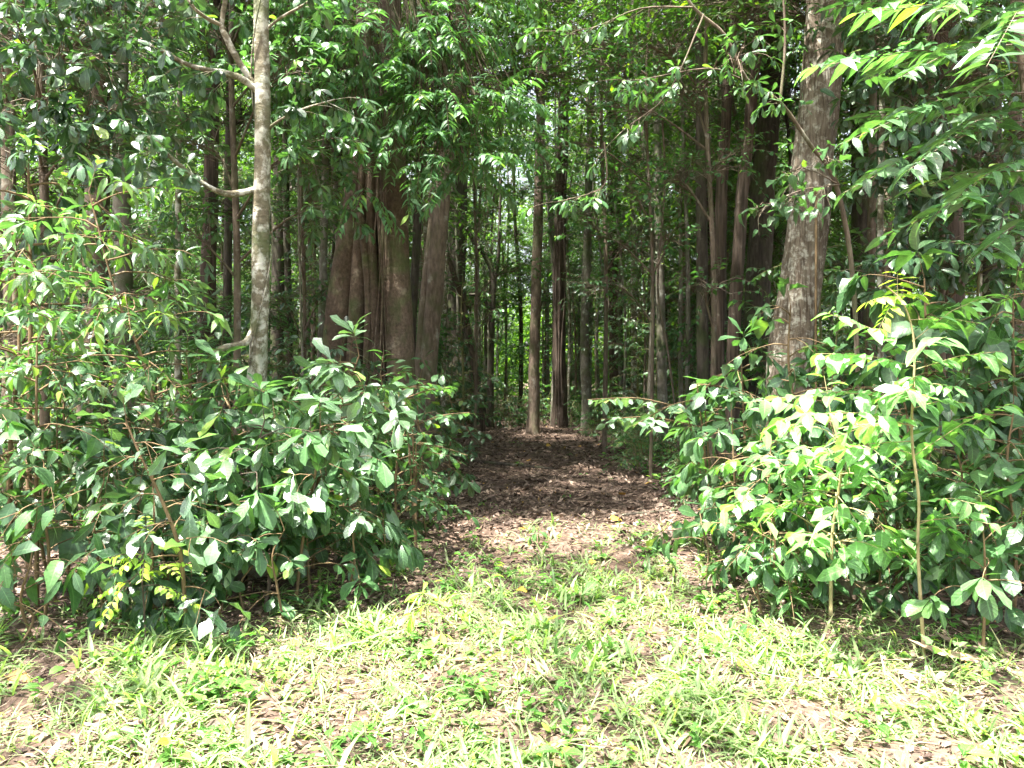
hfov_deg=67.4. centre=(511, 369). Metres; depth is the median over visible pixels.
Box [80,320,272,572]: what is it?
two ranked shrub
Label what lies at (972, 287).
forest tree
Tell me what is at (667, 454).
understorey shrub
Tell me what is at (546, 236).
forest tree
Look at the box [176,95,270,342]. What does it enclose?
forest tree
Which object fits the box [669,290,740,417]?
understorey shrub
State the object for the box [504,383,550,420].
understorey shrub
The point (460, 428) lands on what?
understorey shrub
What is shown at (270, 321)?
young tree
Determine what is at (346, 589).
sapling
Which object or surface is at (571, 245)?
forest tree
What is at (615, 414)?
understorey shrub
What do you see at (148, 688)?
grass
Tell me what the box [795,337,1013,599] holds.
glossy shrub
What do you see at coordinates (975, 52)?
frond tree
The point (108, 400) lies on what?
broad leaved shrub
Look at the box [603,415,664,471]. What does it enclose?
understorey shrub
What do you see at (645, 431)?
understorey shrub
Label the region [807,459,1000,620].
shrub
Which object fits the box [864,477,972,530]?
understorey shrub
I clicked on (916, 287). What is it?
forest tree
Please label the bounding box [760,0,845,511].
flaky barked tree
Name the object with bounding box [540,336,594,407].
understorey shrub
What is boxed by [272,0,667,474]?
leaning twin tree
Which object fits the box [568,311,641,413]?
understorey shrub
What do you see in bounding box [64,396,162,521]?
understorey shrub
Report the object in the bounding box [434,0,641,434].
path end tree
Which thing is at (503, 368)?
young tree
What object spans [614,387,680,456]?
understorey shrub
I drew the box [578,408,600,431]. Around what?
understorey shrub
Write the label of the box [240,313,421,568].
whorled sapling
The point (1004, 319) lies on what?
glossy shrub
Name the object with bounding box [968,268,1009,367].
young tree
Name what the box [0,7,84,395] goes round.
forest tree
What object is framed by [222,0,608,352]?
dark slim tree
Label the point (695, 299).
young tree
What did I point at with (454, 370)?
understorey shrub
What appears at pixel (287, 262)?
dark thin tree
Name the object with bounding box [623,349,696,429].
understorey shrub
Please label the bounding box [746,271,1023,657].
pinnate sapling
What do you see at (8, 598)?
sapling
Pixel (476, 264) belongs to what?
spray leaved tree
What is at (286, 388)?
understorey shrub
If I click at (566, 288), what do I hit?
forest tree
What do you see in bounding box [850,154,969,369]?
young tree
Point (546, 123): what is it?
sky
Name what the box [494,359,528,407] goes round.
understorey shrub
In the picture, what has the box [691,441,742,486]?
understorey shrub
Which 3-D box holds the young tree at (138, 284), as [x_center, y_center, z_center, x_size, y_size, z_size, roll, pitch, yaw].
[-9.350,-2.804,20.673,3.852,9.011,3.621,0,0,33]
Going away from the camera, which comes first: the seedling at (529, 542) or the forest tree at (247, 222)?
the seedling at (529, 542)
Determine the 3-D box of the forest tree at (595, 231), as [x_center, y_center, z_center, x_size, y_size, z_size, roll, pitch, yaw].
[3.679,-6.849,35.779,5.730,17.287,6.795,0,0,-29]
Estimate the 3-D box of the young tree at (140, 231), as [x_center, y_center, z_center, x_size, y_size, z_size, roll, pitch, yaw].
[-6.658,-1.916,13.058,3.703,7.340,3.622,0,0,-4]
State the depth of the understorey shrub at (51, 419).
7.31 m
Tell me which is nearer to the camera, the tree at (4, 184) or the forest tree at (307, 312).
the tree at (4, 184)
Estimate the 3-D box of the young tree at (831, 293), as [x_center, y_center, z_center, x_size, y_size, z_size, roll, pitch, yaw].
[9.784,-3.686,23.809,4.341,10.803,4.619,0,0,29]
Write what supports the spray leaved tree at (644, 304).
on the ground at (892, 748)
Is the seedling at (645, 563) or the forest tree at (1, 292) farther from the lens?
the forest tree at (1, 292)
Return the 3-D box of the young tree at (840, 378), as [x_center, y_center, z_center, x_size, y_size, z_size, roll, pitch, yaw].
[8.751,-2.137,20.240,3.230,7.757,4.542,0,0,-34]
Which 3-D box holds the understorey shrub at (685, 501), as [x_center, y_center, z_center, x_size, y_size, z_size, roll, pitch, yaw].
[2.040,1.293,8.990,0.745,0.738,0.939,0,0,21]
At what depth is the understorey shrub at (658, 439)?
14.72 m
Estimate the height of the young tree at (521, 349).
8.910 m
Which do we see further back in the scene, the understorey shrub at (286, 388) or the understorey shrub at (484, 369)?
the understorey shrub at (484, 369)
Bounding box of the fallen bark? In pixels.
[906,631,995,662]
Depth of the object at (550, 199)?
23.91 m
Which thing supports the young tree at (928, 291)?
on the ground at (892, 748)
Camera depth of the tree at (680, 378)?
15.09 m
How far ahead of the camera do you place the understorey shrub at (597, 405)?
23.61 m
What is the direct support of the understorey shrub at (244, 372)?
on the ground at (892, 748)
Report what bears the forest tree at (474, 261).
on the ground at (892, 748)
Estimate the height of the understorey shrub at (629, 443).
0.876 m
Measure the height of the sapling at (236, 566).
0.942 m
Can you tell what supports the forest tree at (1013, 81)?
on the ground at (892, 748)
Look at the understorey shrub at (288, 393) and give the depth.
9.87 m
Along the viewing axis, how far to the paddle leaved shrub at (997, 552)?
4.58 m
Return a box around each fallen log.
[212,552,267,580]
[818,579,908,603]
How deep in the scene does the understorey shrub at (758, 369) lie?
12.34 m
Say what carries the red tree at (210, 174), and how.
on the ground at (892, 748)
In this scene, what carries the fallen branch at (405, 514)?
on the ground at (892, 748)
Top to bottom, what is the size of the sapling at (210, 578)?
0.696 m
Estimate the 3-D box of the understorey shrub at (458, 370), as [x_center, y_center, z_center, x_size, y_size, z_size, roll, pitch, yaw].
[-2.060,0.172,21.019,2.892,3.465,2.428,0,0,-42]
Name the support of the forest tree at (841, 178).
on the ground at (892, 748)
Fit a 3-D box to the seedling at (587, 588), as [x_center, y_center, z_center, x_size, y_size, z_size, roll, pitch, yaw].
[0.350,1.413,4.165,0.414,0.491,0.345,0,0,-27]
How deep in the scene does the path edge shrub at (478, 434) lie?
11.19 m
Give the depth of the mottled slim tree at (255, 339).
6.42 m
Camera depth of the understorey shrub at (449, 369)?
20.16 m
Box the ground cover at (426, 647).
[0,437,1023,767]
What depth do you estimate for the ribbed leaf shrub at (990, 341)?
5.36 m
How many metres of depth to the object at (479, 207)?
24.21 m
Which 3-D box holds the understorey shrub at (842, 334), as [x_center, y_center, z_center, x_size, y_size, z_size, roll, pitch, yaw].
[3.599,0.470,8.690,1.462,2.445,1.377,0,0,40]
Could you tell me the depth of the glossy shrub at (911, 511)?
4.86 m
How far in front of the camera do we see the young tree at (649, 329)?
31.74 m
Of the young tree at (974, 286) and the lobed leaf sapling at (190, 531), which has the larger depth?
the young tree at (974, 286)
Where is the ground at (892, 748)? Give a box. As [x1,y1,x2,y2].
[0,374,1023,767]
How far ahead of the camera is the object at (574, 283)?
32.90 m
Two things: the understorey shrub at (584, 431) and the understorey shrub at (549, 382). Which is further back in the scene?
the understorey shrub at (549, 382)
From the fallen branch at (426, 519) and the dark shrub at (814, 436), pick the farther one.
the fallen branch at (426, 519)
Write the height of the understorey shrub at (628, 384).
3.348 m
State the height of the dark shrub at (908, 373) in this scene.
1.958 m
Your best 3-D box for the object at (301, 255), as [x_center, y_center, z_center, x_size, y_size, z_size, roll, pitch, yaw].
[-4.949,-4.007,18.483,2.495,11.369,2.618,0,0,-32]
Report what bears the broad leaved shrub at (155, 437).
on the ground at (892, 748)
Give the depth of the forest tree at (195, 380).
42.61 m
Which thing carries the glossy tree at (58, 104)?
on the ground at (892, 748)
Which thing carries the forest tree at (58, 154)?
on the ground at (892, 748)
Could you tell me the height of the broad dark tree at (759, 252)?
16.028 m
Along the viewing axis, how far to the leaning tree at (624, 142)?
6.66 m
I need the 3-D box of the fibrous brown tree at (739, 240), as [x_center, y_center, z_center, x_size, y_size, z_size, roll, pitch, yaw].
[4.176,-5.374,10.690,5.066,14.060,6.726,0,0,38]
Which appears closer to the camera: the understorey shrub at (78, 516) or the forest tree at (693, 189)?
the understorey shrub at (78, 516)
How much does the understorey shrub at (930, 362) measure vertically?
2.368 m
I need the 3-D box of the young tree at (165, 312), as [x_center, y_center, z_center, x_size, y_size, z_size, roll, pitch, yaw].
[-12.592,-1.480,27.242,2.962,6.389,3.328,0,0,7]
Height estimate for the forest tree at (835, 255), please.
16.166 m
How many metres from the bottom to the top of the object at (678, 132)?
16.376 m
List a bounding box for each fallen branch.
[397,512,428,517]
[406,516,446,526]
[472,460,555,469]
[608,508,677,516]
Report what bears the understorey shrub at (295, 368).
on the ground at (892, 748)
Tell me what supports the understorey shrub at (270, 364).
on the ground at (892, 748)
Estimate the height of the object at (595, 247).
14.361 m
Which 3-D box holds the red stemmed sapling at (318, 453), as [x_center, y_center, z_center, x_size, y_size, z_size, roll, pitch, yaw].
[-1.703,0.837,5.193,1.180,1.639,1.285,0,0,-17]
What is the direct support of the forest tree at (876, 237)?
on the ground at (892, 748)
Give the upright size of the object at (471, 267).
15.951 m
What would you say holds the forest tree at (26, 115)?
on the ground at (892, 748)
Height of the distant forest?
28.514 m
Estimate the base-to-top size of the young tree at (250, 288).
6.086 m
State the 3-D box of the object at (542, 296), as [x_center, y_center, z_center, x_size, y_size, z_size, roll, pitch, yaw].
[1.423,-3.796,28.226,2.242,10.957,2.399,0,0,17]
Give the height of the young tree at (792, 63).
9.134 m
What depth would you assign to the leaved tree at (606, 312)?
14.53 m
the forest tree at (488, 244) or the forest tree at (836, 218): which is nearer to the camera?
the forest tree at (836, 218)
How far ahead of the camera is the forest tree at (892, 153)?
23.10 m
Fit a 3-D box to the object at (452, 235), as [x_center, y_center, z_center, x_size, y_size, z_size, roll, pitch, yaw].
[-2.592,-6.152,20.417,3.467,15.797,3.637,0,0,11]
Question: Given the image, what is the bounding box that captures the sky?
[13,0,1007,368]
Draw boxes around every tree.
[0,0,159,491]
[0,0,251,493]
[0,2,135,249]
[0,2,150,426]
[0,2,172,278]
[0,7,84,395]
[0,61,224,375]
[0,64,230,506]
[0,229,81,422]
[16,2,192,259]
[16,17,225,397]
[28,21,153,409]
[38,164,168,419]
[39,270,81,419]
[55,0,451,438]
[69,55,243,429]
[76,0,249,480]
[81,128,232,421]
[87,0,337,405]
[102,0,374,455]
[105,0,376,552]
[108,174,188,420]
[110,58,181,398]
[112,0,335,486]
[129,71,232,397]
[131,88,199,402]
[132,71,216,382]
[133,36,253,409]
[133,253,196,397]
[134,17,253,352]
[139,288,196,374]
[149,152,297,413]
[163,42,296,404]
[174,12,182,455]
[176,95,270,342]
[181,37,458,366]
[182,39,317,302]
[183,55,339,386]
[187,166,334,399]
[191,0,448,392]
[199,27,296,330]
[221,1,404,400]
[221,77,435,439]
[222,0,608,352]
[225,11,342,408]
[232,79,317,333]
[241,271,270,337]
[242,216,315,360]
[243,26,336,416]
[243,259,316,363]
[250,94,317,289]
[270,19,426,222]
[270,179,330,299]
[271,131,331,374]
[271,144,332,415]
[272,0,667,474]
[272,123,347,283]
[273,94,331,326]
[280,14,486,324]
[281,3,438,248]
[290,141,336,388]
[290,152,463,368]
[292,233,317,337]
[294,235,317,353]
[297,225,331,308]
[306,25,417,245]
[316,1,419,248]
[316,179,462,380]
[328,106,440,335]
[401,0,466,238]
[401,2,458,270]
[402,0,522,422]
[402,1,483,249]
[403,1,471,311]
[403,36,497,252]
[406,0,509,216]
[408,12,535,327]
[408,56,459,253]
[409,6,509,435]
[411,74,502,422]
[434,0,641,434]
[439,14,582,446]
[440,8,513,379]
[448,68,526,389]
[450,177,510,427]
[453,0,695,453]
[465,171,522,282]
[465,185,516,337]
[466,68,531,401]
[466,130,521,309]
[466,182,503,350]
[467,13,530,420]
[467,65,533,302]
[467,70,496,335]
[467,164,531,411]
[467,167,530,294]
[467,264,528,372]
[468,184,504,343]
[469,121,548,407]
[470,62,573,410]
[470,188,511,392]
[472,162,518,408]
[473,0,695,428]
[480,283,527,374]
[482,0,679,428]
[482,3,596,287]
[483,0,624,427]
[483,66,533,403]
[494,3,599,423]
[497,165,596,373]
[498,0,649,420]
[499,109,592,405]
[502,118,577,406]
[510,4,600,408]
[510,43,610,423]
[513,131,603,318]
[513,168,584,372]
[516,0,739,478]
[516,0,862,492]
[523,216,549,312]
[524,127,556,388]
[524,252,599,391]
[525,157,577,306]
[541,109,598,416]
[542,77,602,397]
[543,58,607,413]
[544,114,626,348]
[545,39,648,385]
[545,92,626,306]
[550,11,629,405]
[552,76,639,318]
[553,0,814,474]
[557,0,877,493]
[557,153,696,439]
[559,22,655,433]
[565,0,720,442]
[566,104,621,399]
[566,238,630,394]
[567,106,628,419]
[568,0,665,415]
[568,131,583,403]
[569,0,788,431]
[570,73,691,388]
[578,0,731,419]
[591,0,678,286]
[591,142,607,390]
[592,239,644,377]
[593,0,747,447]
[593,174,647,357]
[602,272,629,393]
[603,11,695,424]
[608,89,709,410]
[609,0,1013,402]
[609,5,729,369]
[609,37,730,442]
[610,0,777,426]
[612,0,803,476]
[613,0,794,360]
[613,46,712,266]
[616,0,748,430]
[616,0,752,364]
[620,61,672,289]
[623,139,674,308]
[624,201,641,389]
[624,273,677,380]
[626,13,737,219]
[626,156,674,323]
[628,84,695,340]
[639,32,823,317]
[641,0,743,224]
[641,176,747,376]
[642,0,893,476]
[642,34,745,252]
[645,34,800,279]
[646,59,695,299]
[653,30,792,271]
[654,4,854,392]
[654,5,1021,390]
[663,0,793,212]
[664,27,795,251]
[665,87,784,364]
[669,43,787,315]
[671,246,744,325]
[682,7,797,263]
[685,2,783,462]
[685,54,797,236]
[692,0,803,471]
[711,3,889,253]
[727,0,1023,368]
[727,231,784,370]
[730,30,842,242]
[742,164,850,353]
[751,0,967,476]
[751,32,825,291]
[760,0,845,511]
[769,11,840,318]
[771,229,849,387]
[772,6,1017,390]
[773,92,876,400]
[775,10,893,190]
[778,154,928,426]
[793,24,1009,297]
[794,0,1023,272]
[805,0,1023,471]
[817,198,895,386]
[824,97,868,389]
[828,154,924,327]
[830,22,1023,353]
[832,28,931,356]
[832,90,918,388]
[834,2,1023,392]
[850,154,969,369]
[876,140,1009,370]
[883,0,1023,392]
[892,25,1007,369]
[893,5,1009,314]
[912,210,1008,357]
[967,0,1009,480]
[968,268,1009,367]
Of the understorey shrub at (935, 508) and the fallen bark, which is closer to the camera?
the fallen bark
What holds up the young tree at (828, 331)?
on the ground at (892, 748)
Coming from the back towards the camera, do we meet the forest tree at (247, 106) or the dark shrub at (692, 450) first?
the forest tree at (247, 106)
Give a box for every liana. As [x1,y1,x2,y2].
[289,0,303,399]
[427,32,485,431]
[657,1,679,463]
[814,192,817,399]
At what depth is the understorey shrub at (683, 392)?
16.62 m
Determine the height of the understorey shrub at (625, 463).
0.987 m
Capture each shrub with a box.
[0,133,141,567]
[0,152,320,570]
[0,222,150,593]
[0,292,75,454]
[0,308,161,607]
[0,330,146,572]
[0,343,132,486]
[0,373,68,562]
[0,380,67,511]
[0,408,154,615]
[0,438,180,612]
[15,399,142,516]
[24,411,156,555]
[25,396,68,481]
[28,366,221,594]
[33,293,174,471]
[51,405,75,453]
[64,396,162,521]
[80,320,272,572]
[80,474,244,634]
[95,331,331,554]
[96,398,190,469]
[107,339,336,572]
[133,465,337,638]
[138,386,189,464]
[184,347,312,464]
[214,354,287,451]
[214,381,431,595]
[241,354,296,435]
[244,371,313,425]
[267,316,399,505]
[267,324,320,452]
[269,368,318,432]
[274,387,421,528]
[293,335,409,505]
[294,352,426,440]
[298,403,382,516]
[318,359,479,547]
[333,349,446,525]
[338,478,423,555]
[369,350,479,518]
[389,455,458,543]
[405,386,476,548]
[417,381,491,486]
[435,321,502,428]
[435,335,487,425]
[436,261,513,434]
[436,308,500,434]
[436,337,470,425]
[436,361,469,414]
[445,357,498,430]
[446,421,467,439]
[478,353,495,408]
[485,387,527,427]
[493,386,525,427]
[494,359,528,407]
[494,390,523,420]
[500,370,528,400]
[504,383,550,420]
[505,354,550,411]
[505,391,546,423]
[513,384,568,423]
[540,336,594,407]
[540,364,570,405]
[540,378,577,410]
[556,394,580,427]
[567,390,593,423]
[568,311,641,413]
[570,375,596,406]
[570,391,597,419]
[574,405,608,435]
[575,383,633,436]
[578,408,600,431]
[587,383,760,545]
[592,276,675,418]
[592,392,609,420]
[598,393,656,442]
[600,337,646,412]
[601,393,638,438]
[601,416,631,444]
[602,412,673,473]
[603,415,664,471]
[607,399,654,441]
[608,325,676,433]
[614,316,695,427]
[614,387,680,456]
[615,319,696,424]
[616,309,696,439]
[619,411,657,449]
[620,406,676,450]
[620,421,667,464]
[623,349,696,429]
[628,426,657,453]
[635,408,679,453]
[639,313,696,425]
[641,387,810,580]
[648,421,682,461]
[655,363,696,436]
[656,358,766,469]
[658,414,694,467]
[659,434,698,481]
[661,457,721,512]
[662,317,826,537]
[665,445,722,489]
[666,434,684,475]
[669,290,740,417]
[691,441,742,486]
[699,474,884,616]
[700,500,805,635]
[701,447,741,483]
[717,248,861,454]
[722,343,948,585]
[739,374,759,457]
[740,339,831,428]
[742,227,903,473]
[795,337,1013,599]
[797,303,888,494]
[801,334,946,531]
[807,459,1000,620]
[821,222,1023,547]
[825,328,899,466]
[842,294,928,412]
[845,401,1005,538]
[853,346,1023,586]
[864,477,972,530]
[874,348,999,473]
[876,393,1023,612]
[884,214,1023,478]
[890,365,1023,633]
[909,253,1023,561]
[928,278,1023,497]
[948,289,1023,468]
[977,372,1023,469]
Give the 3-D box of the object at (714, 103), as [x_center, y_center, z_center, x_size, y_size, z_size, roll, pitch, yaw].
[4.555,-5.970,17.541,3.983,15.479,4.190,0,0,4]
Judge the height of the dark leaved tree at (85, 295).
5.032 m
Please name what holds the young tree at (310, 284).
on the ground at (892, 748)
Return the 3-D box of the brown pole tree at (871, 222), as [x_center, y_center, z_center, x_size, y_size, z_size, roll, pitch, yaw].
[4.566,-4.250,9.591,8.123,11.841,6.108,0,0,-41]
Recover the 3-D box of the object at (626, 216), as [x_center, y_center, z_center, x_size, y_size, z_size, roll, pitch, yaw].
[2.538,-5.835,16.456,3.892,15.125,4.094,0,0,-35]
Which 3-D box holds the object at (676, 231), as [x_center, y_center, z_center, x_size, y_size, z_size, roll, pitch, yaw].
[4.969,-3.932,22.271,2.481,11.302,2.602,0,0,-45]
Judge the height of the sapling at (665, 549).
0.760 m
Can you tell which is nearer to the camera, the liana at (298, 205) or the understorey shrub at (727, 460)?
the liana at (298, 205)
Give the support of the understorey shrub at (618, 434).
on the ground at (892, 748)
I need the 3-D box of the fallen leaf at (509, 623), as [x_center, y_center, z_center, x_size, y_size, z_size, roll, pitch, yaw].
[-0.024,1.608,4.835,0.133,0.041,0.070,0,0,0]
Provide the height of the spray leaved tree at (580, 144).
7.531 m
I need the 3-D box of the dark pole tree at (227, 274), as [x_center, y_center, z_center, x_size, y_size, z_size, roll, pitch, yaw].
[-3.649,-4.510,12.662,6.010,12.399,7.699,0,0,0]
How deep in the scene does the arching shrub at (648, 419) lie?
6.89 m
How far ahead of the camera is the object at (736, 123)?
13.85 m
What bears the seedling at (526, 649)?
on the ground at (892, 748)
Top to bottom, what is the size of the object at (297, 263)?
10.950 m
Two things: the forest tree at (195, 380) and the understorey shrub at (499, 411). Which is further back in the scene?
the forest tree at (195, 380)
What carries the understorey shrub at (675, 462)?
on the ground at (892, 748)
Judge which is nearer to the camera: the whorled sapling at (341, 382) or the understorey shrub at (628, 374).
the whorled sapling at (341, 382)
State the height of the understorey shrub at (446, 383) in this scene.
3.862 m
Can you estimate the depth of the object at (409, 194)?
23.17 m
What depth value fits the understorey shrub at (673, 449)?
10.43 m
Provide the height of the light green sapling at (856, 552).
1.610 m
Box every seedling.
[300,567,337,608]
[399,582,452,650]
[505,620,541,655]
[524,519,547,547]
[545,581,613,664]
[635,547,678,570]
[689,550,735,593]
[920,634,1007,709]
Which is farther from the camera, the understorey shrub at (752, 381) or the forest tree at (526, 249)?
the forest tree at (526, 249)
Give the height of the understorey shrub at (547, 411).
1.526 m
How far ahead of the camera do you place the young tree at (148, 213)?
17.18 m
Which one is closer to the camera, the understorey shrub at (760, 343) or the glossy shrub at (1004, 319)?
the glossy shrub at (1004, 319)
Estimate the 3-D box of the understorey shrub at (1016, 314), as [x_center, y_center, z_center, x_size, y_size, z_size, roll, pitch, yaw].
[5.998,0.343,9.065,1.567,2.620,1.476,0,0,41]
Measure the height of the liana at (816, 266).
3.692 m
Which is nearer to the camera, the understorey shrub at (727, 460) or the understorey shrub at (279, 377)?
the understorey shrub at (727, 460)
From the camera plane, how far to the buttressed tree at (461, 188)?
23.74 m
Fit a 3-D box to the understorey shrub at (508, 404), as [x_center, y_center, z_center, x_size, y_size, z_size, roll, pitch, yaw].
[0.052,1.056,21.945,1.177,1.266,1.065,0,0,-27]
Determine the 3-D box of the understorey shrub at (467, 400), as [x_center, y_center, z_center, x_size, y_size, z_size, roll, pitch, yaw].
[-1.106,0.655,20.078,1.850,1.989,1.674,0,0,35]
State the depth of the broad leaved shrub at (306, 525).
5.40 m
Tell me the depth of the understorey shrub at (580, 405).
23.51 m
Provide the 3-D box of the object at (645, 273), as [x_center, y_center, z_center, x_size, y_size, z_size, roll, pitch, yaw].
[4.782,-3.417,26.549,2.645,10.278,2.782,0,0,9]
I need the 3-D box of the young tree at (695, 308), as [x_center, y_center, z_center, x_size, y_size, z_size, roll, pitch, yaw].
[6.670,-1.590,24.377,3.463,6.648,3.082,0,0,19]
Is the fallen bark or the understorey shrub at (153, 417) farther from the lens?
the understorey shrub at (153, 417)
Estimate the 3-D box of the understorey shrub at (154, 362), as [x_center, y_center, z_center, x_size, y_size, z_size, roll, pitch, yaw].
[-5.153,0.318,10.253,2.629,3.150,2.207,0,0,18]
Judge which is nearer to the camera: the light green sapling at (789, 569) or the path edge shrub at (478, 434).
the light green sapling at (789, 569)
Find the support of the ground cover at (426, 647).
on the ground at (892, 748)
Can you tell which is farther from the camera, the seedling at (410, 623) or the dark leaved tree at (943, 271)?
the dark leaved tree at (943, 271)
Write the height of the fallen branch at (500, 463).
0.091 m
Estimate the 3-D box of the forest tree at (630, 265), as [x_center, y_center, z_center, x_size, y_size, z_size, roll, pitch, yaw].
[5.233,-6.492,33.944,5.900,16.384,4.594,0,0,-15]
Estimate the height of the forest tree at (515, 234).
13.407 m
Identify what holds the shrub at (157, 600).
on the ground at (892, 748)
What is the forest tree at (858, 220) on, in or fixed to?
on the ground at (892, 748)
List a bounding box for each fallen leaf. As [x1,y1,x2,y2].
[4,669,31,681]
[499,621,517,628]
[516,586,526,591]
[610,515,621,520]
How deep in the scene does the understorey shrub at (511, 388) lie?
37.13 m
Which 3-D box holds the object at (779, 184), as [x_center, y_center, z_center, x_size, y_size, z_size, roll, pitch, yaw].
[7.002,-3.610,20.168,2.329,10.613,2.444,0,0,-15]
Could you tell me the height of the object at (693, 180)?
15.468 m
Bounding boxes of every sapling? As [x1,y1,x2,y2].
[0,398,99,602]
[0,507,105,638]
[0,540,69,654]
[75,383,250,646]
[84,439,217,626]
[92,514,201,649]
[157,372,348,603]
[176,522,309,610]
[206,388,408,601]
[206,481,357,651]
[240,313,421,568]
[288,475,413,599]
[661,484,748,577]
[685,408,891,622]
[720,373,952,620]
[722,277,857,506]
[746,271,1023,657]
[901,470,1023,656]
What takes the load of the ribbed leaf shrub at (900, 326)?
on the ground at (892, 748)
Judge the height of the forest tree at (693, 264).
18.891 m
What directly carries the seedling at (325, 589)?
on the ground at (892, 748)
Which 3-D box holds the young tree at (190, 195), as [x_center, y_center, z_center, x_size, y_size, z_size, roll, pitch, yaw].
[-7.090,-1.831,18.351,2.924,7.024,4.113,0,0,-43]
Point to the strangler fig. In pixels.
(374, 280)
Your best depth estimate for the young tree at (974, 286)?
23.90 m
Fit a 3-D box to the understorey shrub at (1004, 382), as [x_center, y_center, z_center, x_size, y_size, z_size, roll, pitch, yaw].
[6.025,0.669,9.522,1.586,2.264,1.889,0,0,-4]
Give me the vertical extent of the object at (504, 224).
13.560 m
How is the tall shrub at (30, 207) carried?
on the ground at (892, 748)
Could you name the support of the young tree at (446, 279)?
on the ground at (892, 748)
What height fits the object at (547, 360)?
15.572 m
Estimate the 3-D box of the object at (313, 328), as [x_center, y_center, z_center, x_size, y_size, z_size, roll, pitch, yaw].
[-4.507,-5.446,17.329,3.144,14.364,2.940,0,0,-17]
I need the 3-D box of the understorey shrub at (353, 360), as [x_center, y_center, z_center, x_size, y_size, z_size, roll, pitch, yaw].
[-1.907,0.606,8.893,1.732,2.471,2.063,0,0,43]
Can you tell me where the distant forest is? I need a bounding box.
[15,0,1009,402]
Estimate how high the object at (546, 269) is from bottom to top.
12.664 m
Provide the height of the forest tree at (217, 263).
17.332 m
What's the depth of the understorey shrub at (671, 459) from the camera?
11.89 m
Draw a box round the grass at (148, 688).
[0,502,1023,767]
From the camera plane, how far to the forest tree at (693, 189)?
16.27 m
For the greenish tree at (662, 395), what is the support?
on the ground at (892, 748)
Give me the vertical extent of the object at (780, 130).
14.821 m
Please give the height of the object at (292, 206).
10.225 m
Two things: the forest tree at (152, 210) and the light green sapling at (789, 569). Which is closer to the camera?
the light green sapling at (789, 569)
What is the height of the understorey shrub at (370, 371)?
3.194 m
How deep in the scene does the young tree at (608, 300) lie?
29.20 m
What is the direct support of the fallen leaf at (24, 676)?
on the ground at (892, 748)
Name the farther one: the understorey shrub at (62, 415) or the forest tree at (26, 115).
the forest tree at (26, 115)
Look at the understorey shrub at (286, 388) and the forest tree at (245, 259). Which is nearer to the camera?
the understorey shrub at (286, 388)
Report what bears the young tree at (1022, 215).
on the ground at (892, 748)
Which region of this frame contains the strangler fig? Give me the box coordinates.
[241,0,580,506]
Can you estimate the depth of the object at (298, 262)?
23.80 m

